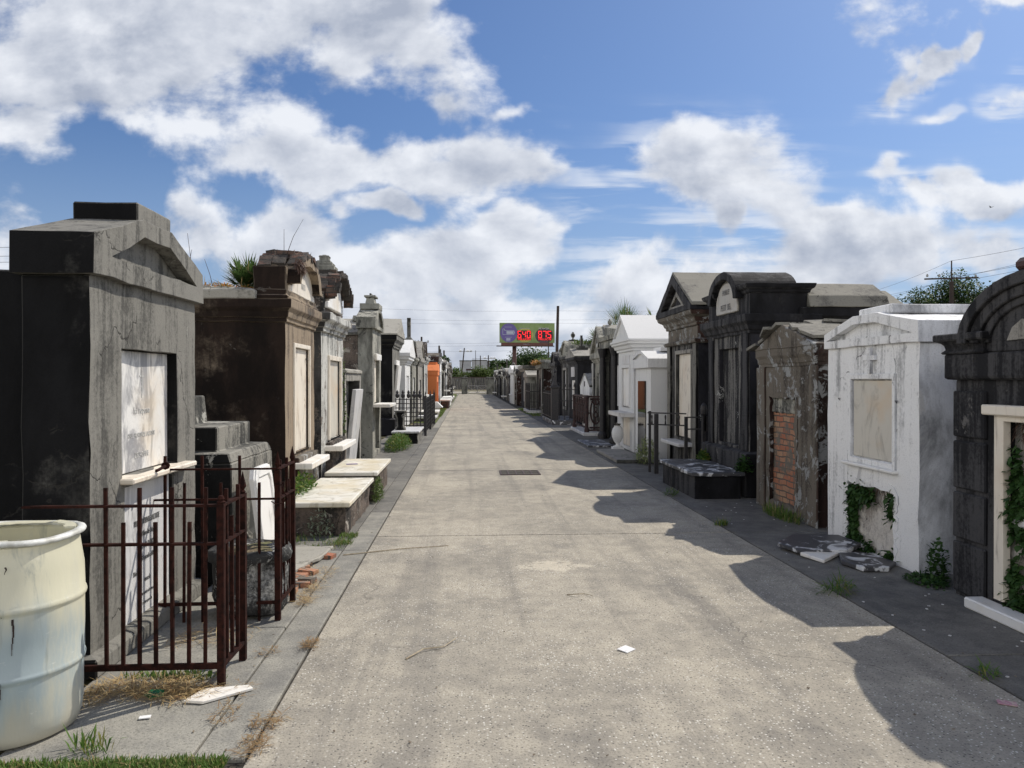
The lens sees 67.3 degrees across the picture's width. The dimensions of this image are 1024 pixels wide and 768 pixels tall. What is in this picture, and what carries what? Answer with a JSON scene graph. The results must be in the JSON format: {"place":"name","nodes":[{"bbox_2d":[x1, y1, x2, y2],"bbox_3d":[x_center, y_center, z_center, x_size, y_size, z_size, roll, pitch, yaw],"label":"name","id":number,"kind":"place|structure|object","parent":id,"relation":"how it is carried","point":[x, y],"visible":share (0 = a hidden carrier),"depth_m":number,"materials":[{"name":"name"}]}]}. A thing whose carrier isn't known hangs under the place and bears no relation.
{"place":"outdoors","nodes":[
{"label":"outdoors","id":0,"kind":"place"},
{"bbox_2d":[0,551,341,763],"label":"pavement","id":1,"kind":"structure","parent":0,"point":[164,730],"depth_m":3.76,"materials":[{"name":"concrete"}]},
{"bbox_2d":[0,520,86,750],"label":"plastic barrel","id":2,"kind":"object","parent":1,"relation":"on","point":[43,586],"visible":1,"depth_m":3.38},
{"bbox_2d":[63,724,125,756],"bbox_3d":[-1.823,1.527,3.319,0.285,0.112,0.189,0,0,27],"label":"weed tuft","id":3,"kind":"object","parent":1,"relation":"on","point":[83,744],"visible":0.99,"depth_m":3.33,"materials":[{"name":"green plant"}]},
{"bbox_2d":[21,471,246,686],"bbox_3d":[-2.018,1.038,4.179,1.026,1.080,0.415,0,0,-3],"label":"iron fence","id":4,"kind":"object","parent":1,"relation":"on","point":[226,536],"visible":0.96,"depth_m":4.01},
{"bbox_2d":[82,670,226,709],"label":"dry grass","id":5,"kind":"structure","parent":1,"relation":"on","point":[187,687],"depth_m":3.93,"materials":[{"name":"plant"}]},
{"bbox_2d":[144,689,163,698],"bbox_3d":[-1.796,1.553,3.858,0.095,0.030,0.046,0,0,-22],"label":"glass shard","id":6,"kind":"object","parent":5,"relation":"on","point":[151,691],"visible":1,"depth_m":3.86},
{"bbox_2d":[123,670,227,680],"bbox_3d":[-1.810,1.550,4.138,0.581,0.057,0.164,0,0,-3],"label":"weed","id":7,"kind":"object","parent":1,"relation":"on","point":[180,672],"visible":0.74,"depth_m":4.14,"materials":[{"name":"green plant"}]},
{"bbox_2d":[184,685,252,703],"bbox_3d":[-1.505,1.569,3.911,0.322,0.014,0.163,0,0,-42],"label":"marble shard","id":8,"kind":"object","parent":1,"relation":"on","point":[206,698],"visible":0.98,"depth_m":3.88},
{"bbox_2d":[153,446,295,622],"bbox_3d":[-1.959,1.010,5.299,0.924,1.125,0.505,0,0,-3],"label":"iron fence","id":9,"kind":"object","parent":1,"relation":"on","point":[284,502],"visible":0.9,"depth_m":5.11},
{"bbox_2d":[208,537,293,618],"bbox_3d":[-1.811,1.340,5.323,0.549,0.483,0.553,0,0,17],"label":"stone planter","id":10,"kind":"object","parent":1,"relation":"on","point":[264,558],"visible":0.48,"depth_m":5.15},
{"bbox_2d":[249,463,273,537],"bbox_3d":[-2.017,1.110,6.319,0.160,0.877,0.520,0,0,-3],"label":"marble plaque","id":11,"kind":"object","parent":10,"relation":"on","point":[264,478],"visible":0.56,"depth_m":6.26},
{"bbox_2d":[163,565,339,647],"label":"dry grass","id":12,"kind":"structure","parent":1,"relation":"on","point":[304,597],"depth_m":5.52,"materials":[{"name":"plant"}]},
{"bbox_2d":[285,545,335,601],"bbox_3d":[-1.917,1.547,6.331,0.731,0.087,1.736,0,0,-3],"label":"broken edging","id":13,"kind":"object","parent":1,"relation":"on","point":[306,556],"visible":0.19,"depth_m":6.62,"materials":[{"name":"stone"}]},
{"bbox_2d":[0,381,486,754],"bbox_3d":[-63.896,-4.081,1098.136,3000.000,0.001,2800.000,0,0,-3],"label":"ground","id":14,"kind":"structure","parent":0,"point":[87,681],"depth_m":22.59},
{"bbox_2d":[0,201,203,678],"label":"tomb","id":15,"kind":"object","parent":14,"relation":"on","point":[99,300],"visible":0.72,"depth_m":4.31,"materials":[{"name":"grey stone"}]},
{"bbox_2d":[195,396,271,584],"bbox_3d":[-3.339,0.837,6.607,2.248,1.472,1.321,0,0,-3],"label":"tomb","id":16,"kind":"object","parent":14,"relation":"on","point":[221,444],"visible":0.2,"depth_m":6.18,"materials":[{"name":"stone"}]},
{"bbox_2d":[187,220,329,493],"bbox_3d":[-3.846,-0.195,9.264,3.067,3.508,1.964,0,0,-3],"label":"tomb","id":17,"kind":"object","parent":14,"relation":"on","point":[254,355],"visible":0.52,"depth_m":8.57,"materials":[{"name":"beige stone"}]},
{"bbox_2d":[213,253,256,286],"bbox_3d":[-3.213,-1.265,9.161,0.854,0.646,0.817,0,0,-25],"label":"fan palm","id":18,"kind":"object","parent":17,"relation":"on","point":[239,271],"visible":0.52,"depth_m":9.01,"materials":[{"name":"green plant"}]},
{"bbox_2d":[313,255,355,479],"bbox_3d":[-3.954,-0.201,11.574,3.010,3.498,2.173,0,0,-3],"label":"tomb","id":19,"kind":"object","parent":14,"relation":"on","point":[334,327],"visible":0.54,"depth_m":11.20,"materials":[{"name":"beige stone"}]},
{"bbox_2d":[343,348,347,433],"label":"vine","id":20,"kind":"object","parent":19,"relation":"attached to","point":[344,431],"visible":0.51,"depth_m":12.66,"materials":[{"name":"green plant"}]},
{"bbox_2d":[343,369,362,458],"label":"tomb","id":21,"kind":"object","parent":14,"relation":"on","point":[354,393],"visible":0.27,"depth_m":14.48,"materials":[{"name":"grey stone"}]},
{"bbox_2d":[345,315,404,434],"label":"tomb","id":22,"kind":"object","parent":14,"relation":"on","point":[392,338],"visible":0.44,"depth_m":22.33,"materials":[{"name":"white stone"}]},
{"bbox_2d":[400,340,414,426],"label":"tomb","id":23,"kind":"object","parent":14,"relation":"on","point":[407,353],"visible":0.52,"depth_m":26.21,"materials":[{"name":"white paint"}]},
{"bbox_2d":[405,318,419,422],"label":"tomb","id":24,"kind":"object","parent":14,"relation":"on","point":[413,374],"visible":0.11,"depth_m":29.59,"materials":[{"name":"grey stone"}]},
{"bbox_2d":[415,341,424,415],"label":"tomb","id":25,"kind":"object","parent":14,"relation":"on","point":[421,357],"visible":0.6,"depth_m":32.09,"materials":[{"name":"grey stone"}]},
{"bbox_2d":[422,342,432,409],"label":"tomb","id":26,"kind":"object","parent":14,"relation":"on","point":[425,377],"visible":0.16,"depth_m":35.76,"materials":[{"name":"grey stone"}]},
{"bbox_2d":[452,367,483,382],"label":"bush","id":27,"kind":"object","parent":14,"relation":"on","point":[456,372],"visible":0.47,"depth_m":149.55,"materials":[{"name":"green plant"}]},
{"bbox_2d":[471,365,505,376],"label":"bush","id":28,"kind":"object","parent":14,"relation":"on","point":[487,373],"visible":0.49,"depth_m":149.16,"materials":[{"name":"green plant"}]},
{"bbox_2d":[491,357,525,375],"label":"broadleaf tree","id":29,"kind":"object","parent":14,"relation":"on","point":[502,362],"visible":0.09,"depth_m":199.29,"materials":[{"name":"green plant"}]},
{"bbox_2d":[513,366,520,405],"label":"tomb","id":30,"kind":"object","parent":14,"relation":"on","point":[517,385],"visible":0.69,"depth_m":48.12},
{"bbox_2d":[496,323,554,364],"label":"billboard","id":31,"kind":"object","parent":14,"relation":"on","point":[523,334],"visible":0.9,"depth_m":150.39,"materials":[{"name":"multicoloured metal"}]},
{"bbox_2d":[518,365,537,406],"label":"tomb","id":32,"kind":"object","parent":14,"relation":"on","point":[522,368],"visible":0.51,"depth_m":45.88,"materials":[{"name":"grey stone"}]},
{"bbox_2d":[507,347,549,364],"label":"broadleaf tree","id":33,"kind":"object","parent":14,"relation":"on","point":[529,358],"visible":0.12,"depth_m":204.56,"materials":[{"name":"green plant"}]},
{"bbox_2d":[549,352,561,415],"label":"tomb","id":34,"kind":"object","parent":14,"relation":"on","point":[555,361],"visible":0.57,"depth_m":33.18,"materials":[{"name":"grey stone"}]},
{"bbox_2d":[558,332,591,415],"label":"tomb","id":35,"kind":"object","parent":14,"relation":"on","point":[572,343],"visible":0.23,"depth_m":31.08,"materials":[{"name":"grey stone"}]},
{"bbox_2d":[565,335,592,424],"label":"tomb","id":36,"kind":"object","parent":14,"relation":"on","point":[578,361],"visible":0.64,"depth_m":27.78,"materials":[{"name":"white stone"}]},
{"bbox_2d":[580,373,591,426],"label":"tomb","id":37,"kind":"object","parent":14,"relation":"on","point":[586,385],"visible":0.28,"depth_m":23.65,"materials":[{"name":"white stone"}]},
{"bbox_2d":[603,298,648,324],"bbox_3d":[3.815,-1.867,24.781,1.986,1.982,2.194,0,0,-3],"label":"fan palm","id":38,"kind":"object","parent":14,"relation":"on","point":[622,312],"visible":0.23,"depth_m":24.67,"materials":[{"name":"green plant"}]},
{"bbox_2d":[608,315,668,451],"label":"tomb","id":39,"kind":"object","parent":14,"relation":"on","point":[633,335],"visible":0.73,"depth_m":17.43,"materials":[{"name":"white paint"}]},
{"bbox_2d":[631,347,667,459],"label":"tomb","id":40,"kind":"object","parent":14,"relation":"on","point":[650,367],"visible":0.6,"depth_m":15.54,"materials":[{"name":"white paint"},{"name":"red brick"},{"name":"white marble"}]},
{"bbox_2d":[897,267,993,304],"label":"broadleaf tree","id":41,"kind":"object","parent":14,"relation":"on","point":[963,298],"visible":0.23,"depth_m":44.94,"materials":[{"name":"green plant"}]},
{"bbox_2d":[924,261,978,304],"bbox_3d":[21.298,-2.284,37.289,2.701,7.380,0.220,0,0,-3],"label":"utility pole","id":42,"kind":"object","parent":14,"relation":"on","point":[951,291],"visible":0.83,"depth_m":37.23,"materials":[{"name":"brown wood"}]},
{"bbox_2d":[193,394,524,767],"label":"joint bed","id":43,"kind":"object","parent":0,"point":[234,765],"depth_m":4.93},
{"bbox_2d":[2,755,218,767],"bbox_3d":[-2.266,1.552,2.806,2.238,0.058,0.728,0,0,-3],"label":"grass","id":44,"kind":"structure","parent":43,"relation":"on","point":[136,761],"depth_m":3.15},
{"bbox_2d":[0,751,231,767],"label":"grass","id":45,"kind":"structure","parent":43,"relation":"on","point":[222,759],"depth_m":3.16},
{"bbox_2d":[193,428,438,763],"bbox_3d":[-1.904,1.584,14.572,0.218,0.120,22.688,0,0,-3],"label":"pavement strip","id":46,"kind":"object","parent":43,"relation":"on","point":[274,673],"depth_m":4.64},
{"bbox_2d":[206,636,323,757],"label":"dead grass","id":47,"kind":"structure","parent":46,"relation":"on","point":[272,718],"depth_m":3.57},
{"bbox_2d":[433,394,458,427],"bbox_3d":[-4.364,1.364,56.850,0.218,0.120,61.988,0,0,-3],"label":"pavement strip","id":48,"kind":"object","parent":43,"relation":"on","point":[440,421],"visible":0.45,"depth_m":32.07,"materials":[{"name":"concrete"}]},
{"bbox_2d":[508,365,520,403],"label":"tomb","id":49,"kind":"object","parent":43,"relation":"on","point":[510,370],"visible":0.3,"depth_m":51.93,"materials":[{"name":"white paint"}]},
{"bbox_2d":[296,428,431,551],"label":"pavement","id":50,"kind":"structure","parent":0,"point":[398,462],"depth_m":13.06,"materials":[{"name":"concrete"}]},
{"bbox_2d":[306,508,334,536],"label":"weed","id":51,"kind":"object","parent":50,"relation":"on","point":[321,523],"visible":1,"depth_m":7.86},
{"bbox_2d":[296,531,357,548],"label":"grass","id":52,"kind":"structure","parent":50,"relation":"on","point":[352,534],"depth_m":7.59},
{"bbox_2d":[295,478,373,535],"bbox_3d":[-2.058,1.393,8.868,0.680,0.368,2.030,0,0,-3],"label":"grave box","id":53,"kind":"object","parent":50,"relation":"on","point":[343,503],"visible":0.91,"depth_m":8.08,"materials":[{"name":"stone"}]},
{"bbox_2d":[284,471,317,496],"bbox_3d":[-2.368,1.115,8.650,0.302,0.296,1.258,0,0,-3],"label":"weed","id":54,"kind":"object","parent":53,"relation":"on","point":[300,485],"visible":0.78,"depth_m":8.62,"materials":[{"name":"green plant"}]},
{"bbox_2d":[324,458,390,500],"bbox_3d":[-2.167,1.357,11.000,0.690,0.398,1.800,0,0,-3],"label":"grave box","id":55,"kind":"object","parent":50,"relation":"on","point":[367,468],"visible":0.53,"depth_m":10.56,"materials":[{"name":"stone"}]},
{"bbox_2d":[343,293,395,457],"bbox_3d":[-4.292,-0.202,16.378,3.506,3.446,1.649,0,0,-3],"label":"tomb","id":56,"kind":"object","parent":50,"relation":"on","point":[362,344],"visible":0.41,"depth_m":15.73,"materials":[{"name":"beige stone"}]},
{"bbox_2d":[371,475,384,502],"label":"weed","id":57,"kind":"object","parent":50,"relation":"on","point":[378,480],"visible":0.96,"depth_m":10.22,"materials":[{"name":"green plant"}]},
{"bbox_2d":[382,432,413,452],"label":"bush","id":58,"kind":"object","parent":50,"relation":"on","point":[398,441],"visible":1,"depth_m":17.64,"materials":[{"name":"green plant"}]},
{"bbox_2d":[391,427,423,443],"bbox_3d":[-2.732,1.345,20.283,0.700,0.320,2.000,0,0,-3],"label":"grave box","id":59,"kind":"object","parent":50,"relation":"on","point":[415,434],"visible":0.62,"depth_m":19.35,"materials":[{"name":"grey stone"}]},
{"bbox_2d":[394,410,406,429],"bbox_3d":[-2.879,0.937,19.872,0.340,0.500,0.331,0,0,-3],"label":"urn","id":60,"kind":"object","parent":59,"relation":"on","point":[400,415],"visible":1,"depth_m":19.78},
{"bbox_2d":[395,390,434,435],"bbox_3d":[-3.067,0.810,24.956,0.895,1.320,5.895,0,0,-3],"label":"iron fence","id":61,"kind":"object","parent":50,"relation":"on","point":[429,411],"visible":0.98,"depth_m":22.07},
{"bbox_2d":[459,360,470,373],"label":"industrial building","id":62,"kind":"structure","parent":0,"point":[466,364],"depth_m":299.42,"materials":[{"name":"grey metal"}]},
{"bbox_2d":[452,377,486,389],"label":"boundary wall","id":63,"kind":"structure","parent":0,"point":[477,381],"depth_m":127.83,"materials":[{"name":"grey"}]},
{"bbox_2d":[453,392,485,393],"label":"road behind","id":64,"kind":"structure","parent":0,"point":[467,393],"depth_m":98.46,"materials":[{"name":"concrete"}]},
{"bbox_2d":[472,360,486,368],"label":"industrial building","id":65,"kind":"structure","parent":0,"point":[484,363],"depth_m":299.73,"materials":[{"name":"grey metal"}]},
{"bbox_2d":[0,0,1023,374],"label":"sky","id":66,"kind":"structure","parent":0,"point":[485,164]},
{"bbox_2d":[555,306,558,351],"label":"utility pole","id":67,"kind":"object","parent":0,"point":[557,333],"visible":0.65,"depth_m":95.31,"materials":[{"name":"brown wood"}]},
{"bbox_2d":[243,394,1023,767],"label":"road","id":68,"kind":"structure","parent":0,"point":[731,658],"depth_m":4.53,"materials":[{"name":"concrete"}]},
{"bbox_2d":[343,545,448,555],"bbox_3d":[-1.081,1.555,7.221,1.009,0.014,0.036,0,0,-23],"label":"crack","id":69,"kind":"object","parent":68,"relation":"on","point":[390,549],"visible":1,"depth_m":7.19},
{"bbox_2d":[461,377,467,393],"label":"gate pier","id":70,"kind":"structure","parent":68,"relation":"on","point":[464,385],"depth_m":87.03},
{"bbox_2d":[486,377,493,393],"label":"gate pier","id":71,"kind":"structure","parent":68,"relation":"on","point":[490,385],"depth_m":87.20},
{"bbox_2d":[499,470,540,474],"bbox_3d":[0.132,1.525,13.238,0.684,0.012,0.600,0,0,-3],"label":"drain grate","id":72,"kind":"object","parent":68,"relation":"on","point":[519,472],"visible":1,"depth_m":13.23,"materials":[{"name":"grey metal"}]},
{"bbox_2d":[192,459,1016,761],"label":"leaf litter","id":73,"kind":"object","parent":68,"relation":"on","point":[547,659],"visible":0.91,"depth_m":4.13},
{"bbox_2d":[617,645,635,652],"bbox_3d":[0.677,1.570,4.555,0.075,0.008,0.085,0,0,44],"label":"paper scrap","id":74,"kind":"object","parent":68,"relation":"on","point":[626,649],"visible":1,"depth_m":4.55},
{"bbox_2d":[809,567,866,597],"bbox_3d":[2.436,1.548,5.783,0.482,0.344,0.360,0,0,-3],"label":"weed tuft","id":75,"kind":"object","parent":68,"relation":"on","point":[845,585],"visible":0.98,"depth_m":5.77,"materials":[{"name":"green plant"}]},
{"bbox_2d":[968,652,1001,680],"bbox_3d":[2.544,1.548,4.157,0.195,0.157,0.206,0,0,26],"label":"weed tuft","id":76,"kind":"object","parent":68,"relation":"on","point":[985,669],"visible":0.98,"depth_m":4.15,"materials":[{"name":"green plant"}]},
{"bbox_2d":[996,699,1017,706],"bbox_3d":[2.444,1.574,3.797,0.085,0.003,0.055,0,0,25],"label":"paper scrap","id":77,"kind":"object","parent":68,"relation":"on","point":[1009,703],"visible":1,"depth_m":3.80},
{"bbox_2d":[527,414,1023,701],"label":"pavement","id":78,"kind":"structure","parent":0,"point":[886,595],"depth_m":5.74,"materials":[{"name":"concrete"}]},
{"bbox_2d":[543,365,576,424],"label":"tomb","id":79,"kind":"object","parent":78,"relation":"on","point":[551,407],"visible":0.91,"depth_m":27.67,"materials":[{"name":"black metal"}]},
{"bbox_2d":[571,394,599,435],"bbox_3d":[2.467,0.906,23.368,1.000,1.145,2.840,0,0,-3],"label":"iron fence","id":80,"kind":"object","parent":78,"relation":"on","point":[581,412],"visible":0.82,"depth_m":22.40,"materials":[{"name":"black metal"}]},
{"bbox_2d":[577,440,613,446],"bbox_3d":[2.071,1.484,19.161,0.640,0.057,1.800,0,0,-3],"label":"grave box","id":81,"kind":"object","parent":78,"relation":"on","point":[594,443],"visible":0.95,"depth_m":18.84,"materials":[{"name":"black stone"}]},
{"bbox_2d":[590,319,616,437],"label":"tomb","id":82,"kind":"object","parent":78,"relation":"on","point":[599,331],"visible":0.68,"depth_m":22.14,"materials":[{"name":"grey stone"}]},
{"bbox_2d":[597,328,618,443],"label":"tomb","id":83,"kind":"object","parent":78,"relation":"on","point":[606,340],"visible":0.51,"depth_m":20.66,"materials":[{"name":"grey stone"}]},
{"bbox_2d":[611,423,623,448],"bbox_3d":[2.392,1.186,17.425,0.274,0.647,0.274,0,0,-3],"label":"flower urn","id":84,"kind":"object","parent":78,"relation":"on","point":[617,433],"visible":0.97,"depth_m":17.34,"materials":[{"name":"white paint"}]},
{"bbox_2d":[597,449,646,462],"bbox_3d":[2.235,1.489,15.915,0.590,0.084,2.304,0,0,-3],"label":"grave box","id":85,"kind":"object","parent":78,"relation":"on","point":[619,455],"visible":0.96,"depth_m":15.59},
{"bbox_2d":[633,435,659,464],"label":"weed","id":86,"kind":"object","parent":78,"relation":"on","point":[644,452],"visible":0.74,"depth_m":14.71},
{"bbox_2d":[647,403,707,473],"bbox_3d":[3.213,0.922,13.083,1.819,1.220,0.404,0,0,19],"label":"iron fence","id":87,"kind":"object","parent":78,"relation":"on","point":[704,422],"visible":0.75,"depth_m":13.14,"materials":[{"name":"black metal"}]},
{"bbox_2d":[659,459,744,498],"bbox_3d":[2.715,1.362,11.185,0.732,0.372,1.808,0,0,-3],"label":"grave box","id":88,"kind":"object","parent":78,"relation":"on","point":[699,479],"visible":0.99,"depth_m":10.41,"materials":[{"name":"black stone"}]},
{"bbox_2d":[696,448,710,460],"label":"weed","id":89,"kind":"object","parent":88,"relation":"on","point":[702,455],"visible":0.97,"depth_m":12.03,"materials":[{"name":"green plant"}]},
{"bbox_2d":[734,454,753,472],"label":"weed","id":90,"kind":"object","parent":88,"relation":"on","point":[741,463],"visible":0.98,"depth_m":10.40,"materials":[{"name":"green plant"}]},
{"bbox_2d":[656,272,902,458],"bbox_3d":[4.923,-0.266,14.308,4.092,3.597,2.406,0,0,-3],"label":"tomb","id":91,"kind":"object","parent":78,"relation":"on","point":[682,314],"visible":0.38,"depth_m":13.90,"materials":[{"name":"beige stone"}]},
{"bbox_2d":[759,498,804,524],"bbox_3d":[3.144,1.453,8.943,0.385,0.200,1.115,0,0,-3],"label":"weed tuft","id":92,"kind":"object","parent":78,"relation":"on","point":[777,512],"visible":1,"depth_m":8.86,"materials":[{"name":"green plant"}]},
{"bbox_2d":[700,272,889,497],"bbox_3d":[4.125,-0.052,11.469,2.081,3.200,2.047,0,0,-3],"label":"tomb","id":93,"kind":"object","parent":78,"relation":"on","point":[745,308],"visible":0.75,"depth_m":10.77,"materials":[{"name":"black stone"}]},
{"bbox_2d":[746,318,847,528],"bbox_3d":[4.468,0.335,9.174,2.852,2.446,2.292,0,0,-3],"label":"tomb","id":94,"kind":"object","parent":78,"relation":"on","point":[792,420],"visible":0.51,"depth_m":8.88,"materials":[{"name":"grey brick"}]},
{"bbox_2d":[777,534,860,553],"bbox_3d":[2.878,1.507,7.266,0.728,0.040,0.677,-2,2,-3],"label":"slab fragment","id":95,"kind":"object","parent":78,"relation":"on","point":[798,543],"visible":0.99,"depth_m":7.19,"materials":[{"name":"black stone"}]},
{"bbox_2d":[800,552,838,562],"bbox_3d":[2.834,1.538,6.905,0.456,0.033,0.394,0,3,-3],"label":"slab fragment","id":96,"kind":"object","parent":78,"relation":"on","point":[823,557],"visible":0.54,"depth_m":6.86,"materials":[{"name":"white stone"}]},
{"bbox_2d":[839,552,895,571],"bbox_3d":[3.068,1.541,6.687,0.457,0.041,0.579,2,0,-3],"label":"slab fragment","id":97,"kind":"object","parent":78,"relation":"on","point":[868,562],"visible":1,"depth_m":6.58,"materials":[{"name":"black stone"}]},
{"bbox_2d":[824,304,968,573],"bbox_3d":[4.041,0.513,7.141,1.707,2.458,1.667,0,0,-3],"label":"tomb","id":98,"kind":"object","parent":78,"relation":"on","point":[891,438],"visible":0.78,"depth_m":6.74,"materials":[{"name":"paint"}]},
{"bbox_2d":[902,570,950,590],"bbox_3d":[3.262,1.552,6.066,0.290,0.142,0.489,0,0,-3],"label":"weed","id":99,"kind":"object","parent":78,"relation":"on","point":[923,577],"visible":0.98,"depth_m":6.02,"materials":[{"name":"green plant"}]},
{"bbox_2d":[923,537,951,583],"bbox_3d":[3.374,1.401,6.093,0.213,0.370,0.270,0,0,-3],"label":"weed","id":100,"kind":"object","parent":78,"relation":"on","point":[942,567],"visible":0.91,"depth_m":6.08,"materials":[{"name":"green plant"}]},
{"bbox_2d":[932,257,1023,633],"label":"tomb","id":101,"kind":"object","parent":78,"relation":"on","point":[983,352],"visible":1,"depth_m":5.32,"materials":[{"name":"leaf"},{"name":"cream marble"},{"name":"black weathered stone"}]},
{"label":"verge","id":102,"kind":"structure","parent":0,"visible":0},
{"bbox_2d":[427,353,439,365],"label":"tomb","id":103,"kind":"object","parent":102,"relation":"on","point":[433,357],"visible":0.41,"depth_m":44.31,"materials":[{"name":"white stone"}]},
{"bbox_2d":[428,362,439,401],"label":"tomb","id":104,"kind":"object","parent":102,"relation":"on","point":[433,371],"visible":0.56,"depth_m":40.53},
{"bbox_2d":[438,357,442,402],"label":"tomb","id":105,"kind":"object","parent":102,"relation":"on","point":[439,380],"visible":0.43,"depth_m":46.03,"materials":[{"name":"white stone"}]},
{"bbox_2d":[439,349,449,396],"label":"tomb","id":106,"kind":"object","parent":102,"relation":"on","point":[444,367],"visible":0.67,"depth_m":53.09,"materials":[{"name":"grey stone"}]},
{"bbox_2d":[440,398,450,408],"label":"grave box","id":107,"kind":"object","parent":102,"relation":"on","point":[444,402],"visible":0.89,"depth_m":43.12,"materials":[{"name":"stone"}]},
{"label":"right verge","id":108,"kind":"structure","parent":0,"visible":0},
{"bbox_2d":[523,370,536,408],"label":"tomb","id":109,"kind":"object","parent":108,"relation":"on","point":[530,376],"visible":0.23,"depth_m":39.14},
{"bbox_2d":[524,383,540,412],"bbox_3d":[1.009,0.664,38.177,0.650,1.475,3.100,0,0,-3],"label":"iron fence","id":110,"kind":"object","parent":108,"relation":"on","point":[527,409],"visible":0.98,"depth_m":36.73,"materials":[{"name":"black metal"}]},
{"bbox_2d":[530,348,560,412],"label":"tomb","id":111,"kind":"object","parent":108,"relation":"on","point":[544,373],"visible":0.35,"depth_m":35.96,"materials":[{"name":"grey stone"}]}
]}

